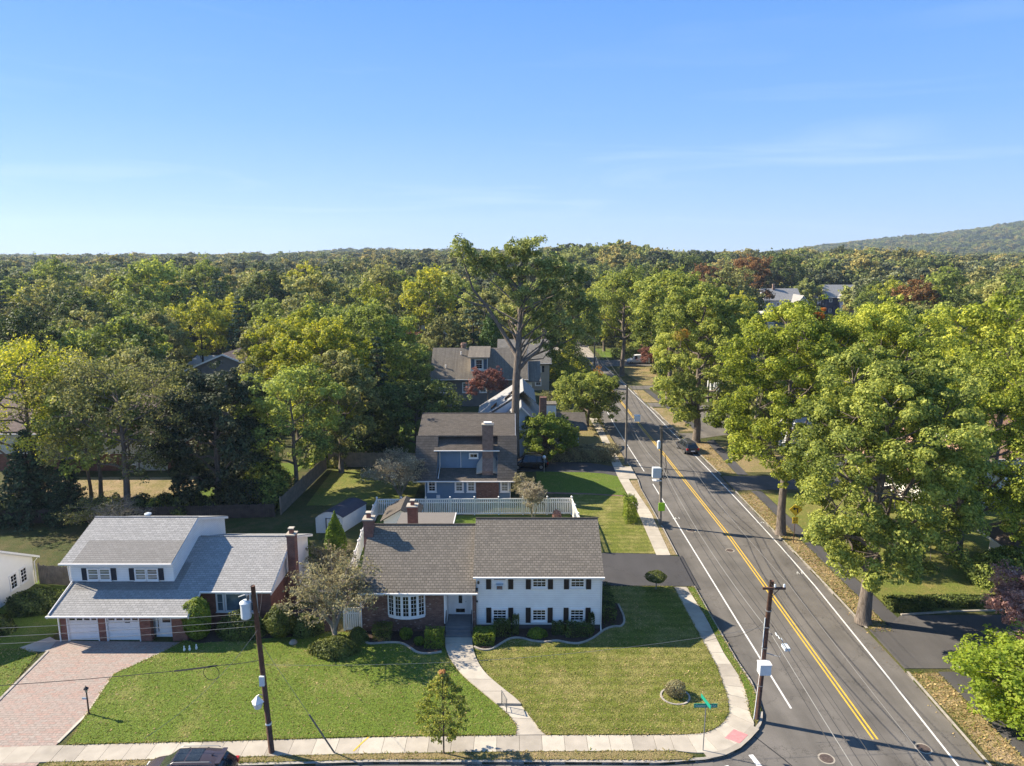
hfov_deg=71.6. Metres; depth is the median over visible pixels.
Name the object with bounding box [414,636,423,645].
clipped shrub
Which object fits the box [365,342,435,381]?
maple tree
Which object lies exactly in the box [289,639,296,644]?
garden tree stone
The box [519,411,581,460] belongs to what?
rounded shrub tree
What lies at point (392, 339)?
maple tree
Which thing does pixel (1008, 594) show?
japanese maple
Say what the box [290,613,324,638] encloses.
bush
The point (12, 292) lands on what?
broadleaf tree
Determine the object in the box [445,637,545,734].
garden walk
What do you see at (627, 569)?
driveway
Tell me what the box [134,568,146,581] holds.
window
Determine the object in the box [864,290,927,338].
broadleaf tree
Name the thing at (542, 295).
broadleaf tree
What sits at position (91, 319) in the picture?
broadleaf tree
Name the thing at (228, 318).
broadleaf tree
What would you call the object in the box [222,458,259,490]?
leafy bush
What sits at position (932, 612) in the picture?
driveway edging
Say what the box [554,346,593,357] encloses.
road bend
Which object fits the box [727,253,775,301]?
broadleaf tree
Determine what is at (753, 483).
driveway
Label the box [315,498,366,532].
garden shed
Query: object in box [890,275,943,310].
broadleaf tree
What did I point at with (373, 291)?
broadleaf tree
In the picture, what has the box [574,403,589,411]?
bush
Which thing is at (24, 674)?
driveway edging
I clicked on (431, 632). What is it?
clipped shrub
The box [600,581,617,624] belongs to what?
hedge
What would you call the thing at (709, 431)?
driveway
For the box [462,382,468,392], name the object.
window
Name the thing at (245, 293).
broadleaf tree
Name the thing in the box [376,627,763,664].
service cable
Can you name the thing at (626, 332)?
broadleaf tree
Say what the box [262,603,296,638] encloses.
bush
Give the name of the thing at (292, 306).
broadleaf tree
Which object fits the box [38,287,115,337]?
broadleaf tree
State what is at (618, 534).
corner lawn
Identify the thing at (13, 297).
broadleaf tree
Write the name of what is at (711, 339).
broadleaf tree
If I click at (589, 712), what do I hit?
front lawn
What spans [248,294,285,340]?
broadleaf tree
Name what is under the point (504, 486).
window
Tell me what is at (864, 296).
broadleaf tree
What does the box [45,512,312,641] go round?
garage house
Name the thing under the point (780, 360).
broadleaf tree
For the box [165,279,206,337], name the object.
broadleaf tree
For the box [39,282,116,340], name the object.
broadleaf tree
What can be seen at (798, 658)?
tar seam
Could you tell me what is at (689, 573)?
driveway apron
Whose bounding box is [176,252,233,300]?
broadleaf tree
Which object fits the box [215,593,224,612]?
window
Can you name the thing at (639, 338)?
broadleaf tree
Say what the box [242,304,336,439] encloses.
maple tree
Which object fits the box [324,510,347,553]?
arborvitae
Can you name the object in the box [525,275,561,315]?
broadleaf tree
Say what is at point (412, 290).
broadleaf tree
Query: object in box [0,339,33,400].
broadleaf tree
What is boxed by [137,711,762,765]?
kerb
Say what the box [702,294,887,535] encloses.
oak tree
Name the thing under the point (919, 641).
driveway
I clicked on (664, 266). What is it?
broadleaf tree
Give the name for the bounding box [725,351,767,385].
broadleaf tree
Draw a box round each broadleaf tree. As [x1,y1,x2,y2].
[0,276,25,306]
[0,283,56,306]
[0,285,21,317]
[0,298,33,316]
[0,303,52,357]
[0,309,69,390]
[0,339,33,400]
[14,274,68,323]
[18,251,81,290]
[19,286,59,318]
[19,340,87,388]
[20,319,85,365]
[33,322,116,385]
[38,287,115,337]
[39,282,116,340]
[54,304,117,358]
[75,286,122,336]
[75,311,176,392]
[82,270,139,335]
[99,288,146,339]
[102,284,136,304]
[105,339,175,392]
[108,339,139,366]
[109,254,194,319]
[119,292,173,343]
[121,308,193,371]
[147,326,184,364]
[152,303,193,358]
[159,280,189,288]
[164,290,232,361]
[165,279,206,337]
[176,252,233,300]
[177,287,217,341]
[192,307,239,354]
[211,292,236,344]
[219,284,273,312]
[220,293,251,347]
[233,320,293,382]
[237,268,269,299]
[240,294,284,329]
[241,313,276,343]
[248,266,297,302]
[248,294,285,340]
[275,292,344,361]
[277,293,322,324]
[279,269,357,311]
[284,260,326,300]
[328,294,384,375]
[344,276,394,310]
[344,297,370,330]
[357,301,402,321]
[358,260,403,315]
[365,284,397,313]
[379,267,418,324]
[397,276,439,332]
[398,262,463,333]
[409,335,443,382]
[433,288,446,315]
[443,279,481,320]
[457,288,514,347]
[470,302,497,342]
[485,276,515,301]
[488,286,544,341]
[503,296,557,338]
[505,283,560,333]
[513,315,549,338]
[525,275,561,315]
[548,277,578,342]
[561,280,585,317]
[580,272,629,350]
[606,301,638,337]
[626,317,672,363]
[641,258,679,278]
[643,270,674,342]
[667,320,713,385]
[669,253,712,277]
[686,333,721,401]
[687,262,721,282]
[704,260,753,302]
[720,279,760,324]
[725,290,757,330]
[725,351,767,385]
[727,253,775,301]
[740,355,786,418]
[759,344,804,398]
[763,251,808,289]
[851,288,881,315]
[852,277,886,304]
[855,293,886,315]
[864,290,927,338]
[864,307,923,346]
[866,274,916,305]
[876,301,949,342]
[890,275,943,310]
[896,295,936,314]
[905,301,982,358]
[913,285,947,305]
[914,300,931,309]
[920,263,968,301]
[935,301,958,308]
[943,283,981,307]
[949,288,987,325]
[955,274,991,293]
[959,275,1023,307]
[962,280,987,293]
[974,268,1023,300]
[995,262,1023,285]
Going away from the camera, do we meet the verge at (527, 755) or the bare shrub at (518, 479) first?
the verge at (527, 755)
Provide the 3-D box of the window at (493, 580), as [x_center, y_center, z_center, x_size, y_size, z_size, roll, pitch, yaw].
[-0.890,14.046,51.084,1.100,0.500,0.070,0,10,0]
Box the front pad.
[20,637,56,651]
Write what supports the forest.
on the ground at (779, 324)
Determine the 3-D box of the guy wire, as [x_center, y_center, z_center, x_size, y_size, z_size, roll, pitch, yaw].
[-11.588,17.124,38.494,3.746,6.625,0.090,0,10,1]
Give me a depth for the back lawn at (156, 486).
84.26 m
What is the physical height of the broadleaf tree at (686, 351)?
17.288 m
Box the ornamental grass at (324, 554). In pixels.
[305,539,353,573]
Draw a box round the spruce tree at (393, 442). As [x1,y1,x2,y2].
[349,336,408,452]
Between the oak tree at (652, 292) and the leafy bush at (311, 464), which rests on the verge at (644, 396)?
the oak tree at (652, 292)
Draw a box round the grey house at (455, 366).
[430,343,540,405]
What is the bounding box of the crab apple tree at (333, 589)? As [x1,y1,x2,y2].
[273,548,390,635]
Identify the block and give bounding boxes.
[0,359,762,765]
[588,342,1023,765]
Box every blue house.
[413,413,516,501]
[478,378,587,456]
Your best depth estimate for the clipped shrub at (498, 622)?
50.87 m
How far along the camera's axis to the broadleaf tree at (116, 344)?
125.94 m
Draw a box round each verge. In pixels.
[41,751,691,765]
[599,418,675,554]
[634,390,1023,765]
[689,587,760,720]
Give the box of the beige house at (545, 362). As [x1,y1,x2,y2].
[497,329,551,389]
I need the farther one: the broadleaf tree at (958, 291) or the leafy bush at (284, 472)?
the broadleaf tree at (958, 291)
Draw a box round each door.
[68,618,98,639]
[107,618,139,639]
[160,618,172,635]
[325,518,339,529]
[454,595,466,613]
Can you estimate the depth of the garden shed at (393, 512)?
68.76 m
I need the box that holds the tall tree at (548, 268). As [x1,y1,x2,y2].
[441,233,605,457]
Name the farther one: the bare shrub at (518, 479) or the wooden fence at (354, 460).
the wooden fence at (354, 460)
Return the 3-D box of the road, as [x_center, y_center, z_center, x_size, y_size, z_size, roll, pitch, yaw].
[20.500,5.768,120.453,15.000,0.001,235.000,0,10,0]
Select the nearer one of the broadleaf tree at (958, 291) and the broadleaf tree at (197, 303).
the broadleaf tree at (197, 303)
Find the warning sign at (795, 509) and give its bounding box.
[789,504,802,542]
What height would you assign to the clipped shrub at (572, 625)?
1.050 m
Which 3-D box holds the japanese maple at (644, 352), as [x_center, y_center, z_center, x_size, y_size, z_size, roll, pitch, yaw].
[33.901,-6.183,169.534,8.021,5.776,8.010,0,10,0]
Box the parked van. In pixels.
[626,354,649,363]
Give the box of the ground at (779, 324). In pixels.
[554,300,839,357]
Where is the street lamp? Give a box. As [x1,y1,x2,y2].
[251,694,263,709]
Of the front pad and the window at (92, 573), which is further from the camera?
the window at (92, 573)
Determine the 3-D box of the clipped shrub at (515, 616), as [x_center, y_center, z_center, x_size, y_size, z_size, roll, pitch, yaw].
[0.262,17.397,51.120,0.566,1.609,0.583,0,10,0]
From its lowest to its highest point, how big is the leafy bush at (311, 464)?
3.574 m
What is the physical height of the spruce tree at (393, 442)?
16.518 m
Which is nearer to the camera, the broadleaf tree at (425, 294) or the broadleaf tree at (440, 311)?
the broadleaf tree at (425, 294)
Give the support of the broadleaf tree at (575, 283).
on the ground at (779, 324)
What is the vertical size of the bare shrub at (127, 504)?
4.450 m
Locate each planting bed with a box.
[185,602,341,642]
[366,631,444,651]
[474,596,622,648]
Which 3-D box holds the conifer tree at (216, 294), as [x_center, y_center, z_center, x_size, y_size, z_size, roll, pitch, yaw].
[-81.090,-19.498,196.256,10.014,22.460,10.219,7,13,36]
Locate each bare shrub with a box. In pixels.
[50,491,134,525]
[87,491,154,524]
[360,445,440,497]
[509,472,534,497]
[517,481,547,516]
[541,390,559,401]
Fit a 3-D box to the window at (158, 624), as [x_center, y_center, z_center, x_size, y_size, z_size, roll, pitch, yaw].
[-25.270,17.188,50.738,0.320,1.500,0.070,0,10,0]
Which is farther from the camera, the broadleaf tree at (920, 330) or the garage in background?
the garage in background
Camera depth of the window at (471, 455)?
79.69 m
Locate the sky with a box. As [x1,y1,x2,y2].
[0,0,1023,254]
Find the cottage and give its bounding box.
[418,316,446,340]
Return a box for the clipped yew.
[181,596,211,639]
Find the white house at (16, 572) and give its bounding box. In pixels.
[0,550,39,607]
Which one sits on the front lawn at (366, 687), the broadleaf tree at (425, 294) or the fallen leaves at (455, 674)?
the fallen leaves at (455, 674)
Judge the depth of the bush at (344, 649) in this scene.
48.38 m
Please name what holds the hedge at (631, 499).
on the corner lawn at (618, 534)
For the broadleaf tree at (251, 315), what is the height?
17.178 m
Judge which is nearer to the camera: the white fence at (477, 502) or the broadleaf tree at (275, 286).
the white fence at (477, 502)
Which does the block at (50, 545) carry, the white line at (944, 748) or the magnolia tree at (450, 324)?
the magnolia tree at (450, 324)
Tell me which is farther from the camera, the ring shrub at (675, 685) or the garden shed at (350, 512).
the garden shed at (350, 512)
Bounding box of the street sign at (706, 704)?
[694,694,717,749]
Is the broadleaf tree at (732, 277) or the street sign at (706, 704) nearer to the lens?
the street sign at (706, 704)
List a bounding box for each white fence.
[345,497,377,620]
[377,496,570,514]
[571,496,578,516]
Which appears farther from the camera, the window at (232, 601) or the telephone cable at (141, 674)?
the window at (232, 601)
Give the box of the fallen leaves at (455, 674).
[75,515,992,738]
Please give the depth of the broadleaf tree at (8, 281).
213.23 m
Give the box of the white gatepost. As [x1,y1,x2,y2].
[766,322,774,328]
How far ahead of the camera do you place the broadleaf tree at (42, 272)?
224.84 m
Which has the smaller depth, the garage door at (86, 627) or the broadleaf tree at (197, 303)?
the garage door at (86, 627)
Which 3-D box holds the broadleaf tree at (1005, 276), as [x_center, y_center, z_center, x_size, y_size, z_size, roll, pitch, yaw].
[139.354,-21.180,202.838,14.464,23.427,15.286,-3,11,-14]
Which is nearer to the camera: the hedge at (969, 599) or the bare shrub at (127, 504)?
the hedge at (969, 599)
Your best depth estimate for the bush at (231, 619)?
50.39 m
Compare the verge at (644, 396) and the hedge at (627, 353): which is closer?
the verge at (644, 396)
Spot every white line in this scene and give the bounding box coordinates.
[605,367,958,765]
[607,412,643,470]
[653,484,791,707]
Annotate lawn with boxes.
[0,580,67,648]
[0,649,37,696]
[22,477,195,513]
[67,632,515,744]
[195,463,303,500]
[307,470,420,504]
[327,424,415,459]
[358,516,569,569]
[472,586,727,734]
[536,471,626,494]
[561,424,606,459]
[570,494,655,553]
[595,349,712,401]
[617,367,849,471]
[765,493,1023,612]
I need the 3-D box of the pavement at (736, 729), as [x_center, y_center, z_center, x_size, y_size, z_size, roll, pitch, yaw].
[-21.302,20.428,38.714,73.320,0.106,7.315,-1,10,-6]
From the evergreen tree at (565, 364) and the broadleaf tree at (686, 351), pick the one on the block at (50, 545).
the evergreen tree at (565, 364)
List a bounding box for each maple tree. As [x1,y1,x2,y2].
[0,332,106,489]
[0,353,142,497]
[21,365,158,502]
[22,349,205,507]
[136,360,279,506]
[231,362,347,483]
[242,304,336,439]
[264,315,374,432]
[292,345,388,472]
[325,297,431,392]
[362,376,472,451]
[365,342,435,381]
[551,365,625,425]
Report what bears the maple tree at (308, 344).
on the block at (50, 545)
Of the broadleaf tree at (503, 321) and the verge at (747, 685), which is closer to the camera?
the verge at (747, 685)
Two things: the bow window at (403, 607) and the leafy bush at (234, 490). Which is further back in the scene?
the leafy bush at (234, 490)
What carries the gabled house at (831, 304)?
on the ground at (779, 324)
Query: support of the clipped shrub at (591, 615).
on the planting bed at (618, 620)
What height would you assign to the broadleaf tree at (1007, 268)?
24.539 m
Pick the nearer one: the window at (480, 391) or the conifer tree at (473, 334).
the window at (480, 391)
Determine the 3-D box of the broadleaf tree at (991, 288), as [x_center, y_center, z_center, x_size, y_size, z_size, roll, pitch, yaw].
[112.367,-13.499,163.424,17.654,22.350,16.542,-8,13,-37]
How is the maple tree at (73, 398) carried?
on the back lawn at (156, 486)
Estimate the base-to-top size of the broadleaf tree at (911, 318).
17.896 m
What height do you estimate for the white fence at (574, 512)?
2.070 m
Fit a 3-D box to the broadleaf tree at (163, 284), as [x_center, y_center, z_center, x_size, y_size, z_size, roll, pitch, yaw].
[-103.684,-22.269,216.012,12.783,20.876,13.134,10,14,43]
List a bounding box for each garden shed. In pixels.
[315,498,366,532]
[380,496,423,522]
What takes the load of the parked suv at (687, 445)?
on the road
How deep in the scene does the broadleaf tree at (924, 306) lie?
163.21 m
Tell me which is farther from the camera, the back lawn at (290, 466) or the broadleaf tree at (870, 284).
the broadleaf tree at (870, 284)
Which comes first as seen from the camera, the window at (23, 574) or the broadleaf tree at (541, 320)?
the window at (23, 574)
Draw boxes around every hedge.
[541,442,621,462]
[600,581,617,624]
[610,347,641,358]
[622,493,638,523]
[882,593,1022,607]
[882,595,936,612]
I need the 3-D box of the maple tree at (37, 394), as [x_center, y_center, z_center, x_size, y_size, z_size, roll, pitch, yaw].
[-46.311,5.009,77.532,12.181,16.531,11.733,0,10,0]
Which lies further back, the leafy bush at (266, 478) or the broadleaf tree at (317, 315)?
the broadleaf tree at (317, 315)
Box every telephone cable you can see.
[0,660,258,685]
[579,343,842,765]
[580,342,852,765]
[582,342,861,765]
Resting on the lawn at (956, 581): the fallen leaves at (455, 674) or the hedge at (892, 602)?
the hedge at (892, 602)
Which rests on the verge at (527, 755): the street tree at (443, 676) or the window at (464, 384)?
the street tree at (443, 676)
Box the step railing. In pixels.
[501,690,506,711]
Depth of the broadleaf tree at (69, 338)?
112.72 m
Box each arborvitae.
[308,539,312,556]
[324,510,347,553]
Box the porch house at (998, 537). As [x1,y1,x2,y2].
[976,526,1023,567]
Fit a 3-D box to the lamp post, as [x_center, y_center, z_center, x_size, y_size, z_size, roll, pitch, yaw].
[-25.270,18.832,42.128,0.460,1.930,0.277,0,10,0]
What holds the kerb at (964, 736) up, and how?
on the road
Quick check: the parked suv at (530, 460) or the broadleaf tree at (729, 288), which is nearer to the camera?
the parked suv at (530, 460)
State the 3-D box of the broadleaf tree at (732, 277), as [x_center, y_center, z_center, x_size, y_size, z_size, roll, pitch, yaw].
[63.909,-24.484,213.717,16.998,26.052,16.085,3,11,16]
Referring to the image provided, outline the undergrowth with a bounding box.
[1,326,821,515]
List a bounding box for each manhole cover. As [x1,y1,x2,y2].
[818,753,834,763]
[914,743,932,753]
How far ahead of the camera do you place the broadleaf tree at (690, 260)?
313.09 m
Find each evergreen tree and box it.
[0,429,60,532]
[40,460,91,528]
[478,308,502,347]
[549,335,595,382]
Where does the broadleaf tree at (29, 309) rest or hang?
on the ground at (779, 324)
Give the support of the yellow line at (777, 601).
on the road
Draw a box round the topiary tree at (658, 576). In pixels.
[644,570,666,588]
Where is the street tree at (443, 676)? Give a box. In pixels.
[414,669,471,753]
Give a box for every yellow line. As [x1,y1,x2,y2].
[590,362,872,738]
[593,365,877,738]
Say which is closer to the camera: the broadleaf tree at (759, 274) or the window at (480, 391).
the window at (480, 391)
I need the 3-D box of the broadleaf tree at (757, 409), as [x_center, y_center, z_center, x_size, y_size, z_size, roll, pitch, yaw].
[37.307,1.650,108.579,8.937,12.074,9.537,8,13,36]
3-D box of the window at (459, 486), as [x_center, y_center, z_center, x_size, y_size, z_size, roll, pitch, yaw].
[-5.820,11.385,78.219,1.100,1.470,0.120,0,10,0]
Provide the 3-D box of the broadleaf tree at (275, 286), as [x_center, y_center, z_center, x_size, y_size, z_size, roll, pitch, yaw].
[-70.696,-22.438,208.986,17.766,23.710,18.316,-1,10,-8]
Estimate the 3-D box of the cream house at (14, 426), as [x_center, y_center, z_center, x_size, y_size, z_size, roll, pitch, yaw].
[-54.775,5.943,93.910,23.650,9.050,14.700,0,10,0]
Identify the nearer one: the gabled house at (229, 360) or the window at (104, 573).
the window at (104, 573)
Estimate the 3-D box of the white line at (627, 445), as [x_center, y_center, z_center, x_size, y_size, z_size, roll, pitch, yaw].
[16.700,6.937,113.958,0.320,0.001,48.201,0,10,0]
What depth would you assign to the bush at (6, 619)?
51.57 m
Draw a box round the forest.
[0,220,1023,327]
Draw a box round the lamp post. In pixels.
[82,686,89,714]
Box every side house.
[778,417,854,465]
[857,428,1009,507]
[936,413,1023,478]
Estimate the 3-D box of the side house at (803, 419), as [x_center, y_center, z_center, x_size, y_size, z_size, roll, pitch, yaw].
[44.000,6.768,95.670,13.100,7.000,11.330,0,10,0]
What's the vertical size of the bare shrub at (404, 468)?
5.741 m
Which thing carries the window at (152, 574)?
in the garage house at (123, 570)
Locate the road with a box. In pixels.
[565,340,986,765]
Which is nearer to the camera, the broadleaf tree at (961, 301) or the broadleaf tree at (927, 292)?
the broadleaf tree at (961, 301)
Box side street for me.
[318,718,793,765]
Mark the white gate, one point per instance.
(353, 621)
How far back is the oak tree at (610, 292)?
155.72 m
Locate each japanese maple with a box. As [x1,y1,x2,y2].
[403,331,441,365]
[465,365,509,400]
[637,344,667,363]
[980,559,1023,640]
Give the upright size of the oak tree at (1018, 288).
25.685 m
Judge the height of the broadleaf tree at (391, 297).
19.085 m
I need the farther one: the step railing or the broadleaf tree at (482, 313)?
the broadleaf tree at (482, 313)
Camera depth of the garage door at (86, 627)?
50.36 m
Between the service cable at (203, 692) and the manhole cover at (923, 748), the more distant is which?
the manhole cover at (923, 748)
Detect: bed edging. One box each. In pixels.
[365,631,441,653]
[473,604,624,650]
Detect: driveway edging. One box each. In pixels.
[0,651,48,699]
[56,650,164,742]
[900,609,1007,614]
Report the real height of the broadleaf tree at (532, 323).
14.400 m
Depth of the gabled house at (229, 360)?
129.50 m
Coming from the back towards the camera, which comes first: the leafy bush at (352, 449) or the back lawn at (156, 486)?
the leafy bush at (352, 449)
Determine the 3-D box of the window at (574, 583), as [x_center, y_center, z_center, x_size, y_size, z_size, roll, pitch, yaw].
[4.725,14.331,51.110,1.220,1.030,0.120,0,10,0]
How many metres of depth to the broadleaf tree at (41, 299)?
171.50 m
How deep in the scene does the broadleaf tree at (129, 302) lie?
158.55 m
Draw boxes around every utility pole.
[238,585,274,753]
[624,385,639,463]
[652,425,672,524]
[753,580,785,719]
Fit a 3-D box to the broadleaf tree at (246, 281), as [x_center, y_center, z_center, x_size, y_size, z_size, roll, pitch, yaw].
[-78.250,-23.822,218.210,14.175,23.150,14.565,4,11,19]
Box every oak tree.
[579,263,663,375]
[627,264,712,405]
[649,279,760,442]
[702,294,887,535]
[777,342,1003,626]
[793,294,962,517]
[866,347,1023,557]
[926,284,1023,463]
[969,268,1023,404]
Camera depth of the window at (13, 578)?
56.49 m
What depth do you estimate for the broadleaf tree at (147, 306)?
152.27 m
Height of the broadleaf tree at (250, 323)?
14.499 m
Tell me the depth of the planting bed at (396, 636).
50.40 m
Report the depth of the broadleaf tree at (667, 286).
180.91 m
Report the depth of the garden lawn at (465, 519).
73.45 m
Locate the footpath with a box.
[644,390,1023,756]
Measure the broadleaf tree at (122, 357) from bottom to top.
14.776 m
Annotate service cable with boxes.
[144,631,256,738]
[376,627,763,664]
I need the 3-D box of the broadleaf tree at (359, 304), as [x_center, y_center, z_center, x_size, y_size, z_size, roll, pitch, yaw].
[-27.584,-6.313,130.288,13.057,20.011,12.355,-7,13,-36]
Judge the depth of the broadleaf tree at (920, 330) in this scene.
111.19 m
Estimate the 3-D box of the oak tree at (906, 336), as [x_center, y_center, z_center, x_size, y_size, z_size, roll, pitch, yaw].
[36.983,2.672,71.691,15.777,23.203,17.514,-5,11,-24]
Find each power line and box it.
[0,620,252,636]
[3,626,254,643]
[9,614,238,627]
[591,345,877,765]
[597,347,903,765]
[607,359,929,764]
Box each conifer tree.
[0,279,10,317]
[26,277,39,303]
[181,277,221,358]
[208,271,230,348]
[223,296,248,352]
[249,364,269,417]
[445,287,476,346]
[457,292,491,347]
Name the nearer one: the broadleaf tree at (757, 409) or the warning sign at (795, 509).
the warning sign at (795, 509)
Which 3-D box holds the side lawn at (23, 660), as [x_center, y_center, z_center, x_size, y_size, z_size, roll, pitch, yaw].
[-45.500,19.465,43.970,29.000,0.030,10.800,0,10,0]
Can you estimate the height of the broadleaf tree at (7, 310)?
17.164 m
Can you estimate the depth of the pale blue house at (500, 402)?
100.30 m
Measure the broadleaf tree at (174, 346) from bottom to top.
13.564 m
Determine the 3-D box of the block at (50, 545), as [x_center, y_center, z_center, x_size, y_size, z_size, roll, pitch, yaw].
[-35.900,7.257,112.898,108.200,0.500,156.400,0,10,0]
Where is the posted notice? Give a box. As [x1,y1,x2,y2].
[658,503,664,510]
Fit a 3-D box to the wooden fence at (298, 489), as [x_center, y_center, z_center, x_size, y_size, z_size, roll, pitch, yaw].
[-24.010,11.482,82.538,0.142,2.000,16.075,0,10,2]
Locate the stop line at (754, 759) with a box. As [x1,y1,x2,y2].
[749,754,761,765]
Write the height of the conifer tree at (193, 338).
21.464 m
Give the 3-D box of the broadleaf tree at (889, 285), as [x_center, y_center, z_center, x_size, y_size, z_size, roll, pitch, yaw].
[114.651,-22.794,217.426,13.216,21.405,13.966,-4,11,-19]
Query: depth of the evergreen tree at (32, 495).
71.99 m
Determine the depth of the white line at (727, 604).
55.67 m
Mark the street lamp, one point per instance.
(257, 701)
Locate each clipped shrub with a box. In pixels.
[371,621,393,640]
[399,627,412,639]
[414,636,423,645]
[424,625,444,648]
[472,625,495,645]
[492,617,511,636]
[512,613,518,634]
[526,627,547,639]
[551,620,564,634]
[564,620,592,637]
[588,612,594,632]
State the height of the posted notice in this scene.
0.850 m
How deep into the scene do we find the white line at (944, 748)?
51.90 m
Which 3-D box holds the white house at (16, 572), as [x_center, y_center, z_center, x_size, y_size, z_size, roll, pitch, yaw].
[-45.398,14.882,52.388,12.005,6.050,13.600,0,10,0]
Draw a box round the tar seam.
[634,428,874,765]
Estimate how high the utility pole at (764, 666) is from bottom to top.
9.062 m
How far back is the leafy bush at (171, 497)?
74.26 m
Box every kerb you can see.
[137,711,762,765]
[583,364,755,693]
[587,345,991,765]
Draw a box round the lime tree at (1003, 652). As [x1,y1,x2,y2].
[942,618,1023,739]
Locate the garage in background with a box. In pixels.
[187,355,217,365]
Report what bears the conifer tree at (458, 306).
on the ground at (779, 324)
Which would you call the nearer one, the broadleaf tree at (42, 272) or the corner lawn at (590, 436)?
the corner lawn at (590, 436)
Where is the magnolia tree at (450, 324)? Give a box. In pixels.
[418,312,470,361]
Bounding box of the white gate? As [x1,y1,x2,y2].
[343,607,360,630]
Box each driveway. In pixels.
[0,641,178,765]
[517,462,616,475]
[599,360,706,406]
[602,553,693,585]
[679,405,732,439]
[722,476,1007,489]
[870,615,1023,668]
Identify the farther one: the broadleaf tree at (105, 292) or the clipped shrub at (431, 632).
the broadleaf tree at (105, 292)
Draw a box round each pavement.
[0,676,758,762]
[590,418,738,675]
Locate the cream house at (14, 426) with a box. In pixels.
[0,393,201,470]
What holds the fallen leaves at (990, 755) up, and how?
on the verge at (644, 396)
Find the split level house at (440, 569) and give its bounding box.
[357,499,604,636]
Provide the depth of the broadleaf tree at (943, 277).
227.79 m
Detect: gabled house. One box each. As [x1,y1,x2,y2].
[184,348,271,387]
[707,349,786,391]
[758,284,806,313]
[814,285,854,315]
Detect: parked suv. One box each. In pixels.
[147,745,239,765]
[517,452,547,469]
[676,438,699,453]
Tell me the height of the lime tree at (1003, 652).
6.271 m
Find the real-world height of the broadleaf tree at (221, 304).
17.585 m
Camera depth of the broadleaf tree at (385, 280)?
211.94 m
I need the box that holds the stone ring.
[660,689,690,704]
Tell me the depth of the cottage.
214.47 m
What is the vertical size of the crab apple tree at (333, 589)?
6.341 m
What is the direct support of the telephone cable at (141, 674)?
attached to the utility pole at (245, 609)
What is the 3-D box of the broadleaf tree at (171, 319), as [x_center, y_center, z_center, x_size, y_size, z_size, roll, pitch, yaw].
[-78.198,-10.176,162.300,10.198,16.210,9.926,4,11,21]
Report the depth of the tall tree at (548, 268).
89.90 m
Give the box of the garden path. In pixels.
[544,492,622,495]
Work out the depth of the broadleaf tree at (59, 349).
104.81 m
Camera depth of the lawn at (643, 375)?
101.91 m
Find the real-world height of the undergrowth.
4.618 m
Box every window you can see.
[9,571,19,591]
[19,565,28,585]
[86,568,99,581]
[98,568,112,581]
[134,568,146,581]
[146,568,159,581]
[155,618,160,632]
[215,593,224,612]
[224,593,247,612]
[249,593,258,612]
[387,595,425,619]
[427,482,436,492]
[454,482,463,492]
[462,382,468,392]
[466,482,475,492]
[469,453,478,458]
[475,359,482,369]
[479,382,486,392]
[491,608,507,622]
[492,579,506,581]
[500,482,509,492]
[531,579,547,588]
[531,608,547,622]
[569,579,585,588]
[569,608,584,622]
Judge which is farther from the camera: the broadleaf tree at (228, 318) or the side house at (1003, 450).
the broadleaf tree at (228, 318)
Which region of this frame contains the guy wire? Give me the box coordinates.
[262,645,334,753]
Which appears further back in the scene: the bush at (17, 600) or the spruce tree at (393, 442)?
the spruce tree at (393, 442)
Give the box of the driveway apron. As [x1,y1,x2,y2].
[680,556,699,589]
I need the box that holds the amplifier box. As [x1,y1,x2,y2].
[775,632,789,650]
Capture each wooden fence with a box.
[0,503,275,523]
[37,563,69,585]
[279,457,326,514]
[328,451,414,466]
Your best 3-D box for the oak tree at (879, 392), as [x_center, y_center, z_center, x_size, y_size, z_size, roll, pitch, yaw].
[26.283,7.628,50.806,13.790,20.889,14.554,10,14,44]
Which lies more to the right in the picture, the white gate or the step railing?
the step railing
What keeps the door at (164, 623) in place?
in the garage house at (123, 570)
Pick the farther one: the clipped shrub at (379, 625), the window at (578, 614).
the window at (578, 614)
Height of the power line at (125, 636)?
0.501 m
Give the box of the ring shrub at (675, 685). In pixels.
[664,679,685,698]
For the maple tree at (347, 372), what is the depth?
86.32 m
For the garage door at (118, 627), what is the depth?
50.36 m
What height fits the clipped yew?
3.290 m
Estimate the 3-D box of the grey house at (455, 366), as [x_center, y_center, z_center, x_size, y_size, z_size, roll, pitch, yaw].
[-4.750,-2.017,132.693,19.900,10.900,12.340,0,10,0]
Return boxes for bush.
[0,613,18,635]
[4,587,64,617]
[148,484,207,515]
[210,477,265,518]
[215,609,267,641]
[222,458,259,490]
[240,448,296,493]
[244,466,289,511]
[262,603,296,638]
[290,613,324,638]
[306,442,336,468]
[306,633,360,661]
[327,435,365,468]
[347,626,368,644]
[552,509,560,516]
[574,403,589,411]
[964,544,1023,592]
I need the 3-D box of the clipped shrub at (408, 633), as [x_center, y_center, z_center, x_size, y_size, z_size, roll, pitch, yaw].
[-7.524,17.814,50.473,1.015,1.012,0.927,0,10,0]
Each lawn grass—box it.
[0,586,758,765]
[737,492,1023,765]
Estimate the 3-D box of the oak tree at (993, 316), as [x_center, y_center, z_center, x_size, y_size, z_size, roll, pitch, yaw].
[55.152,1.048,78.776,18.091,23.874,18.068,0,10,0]

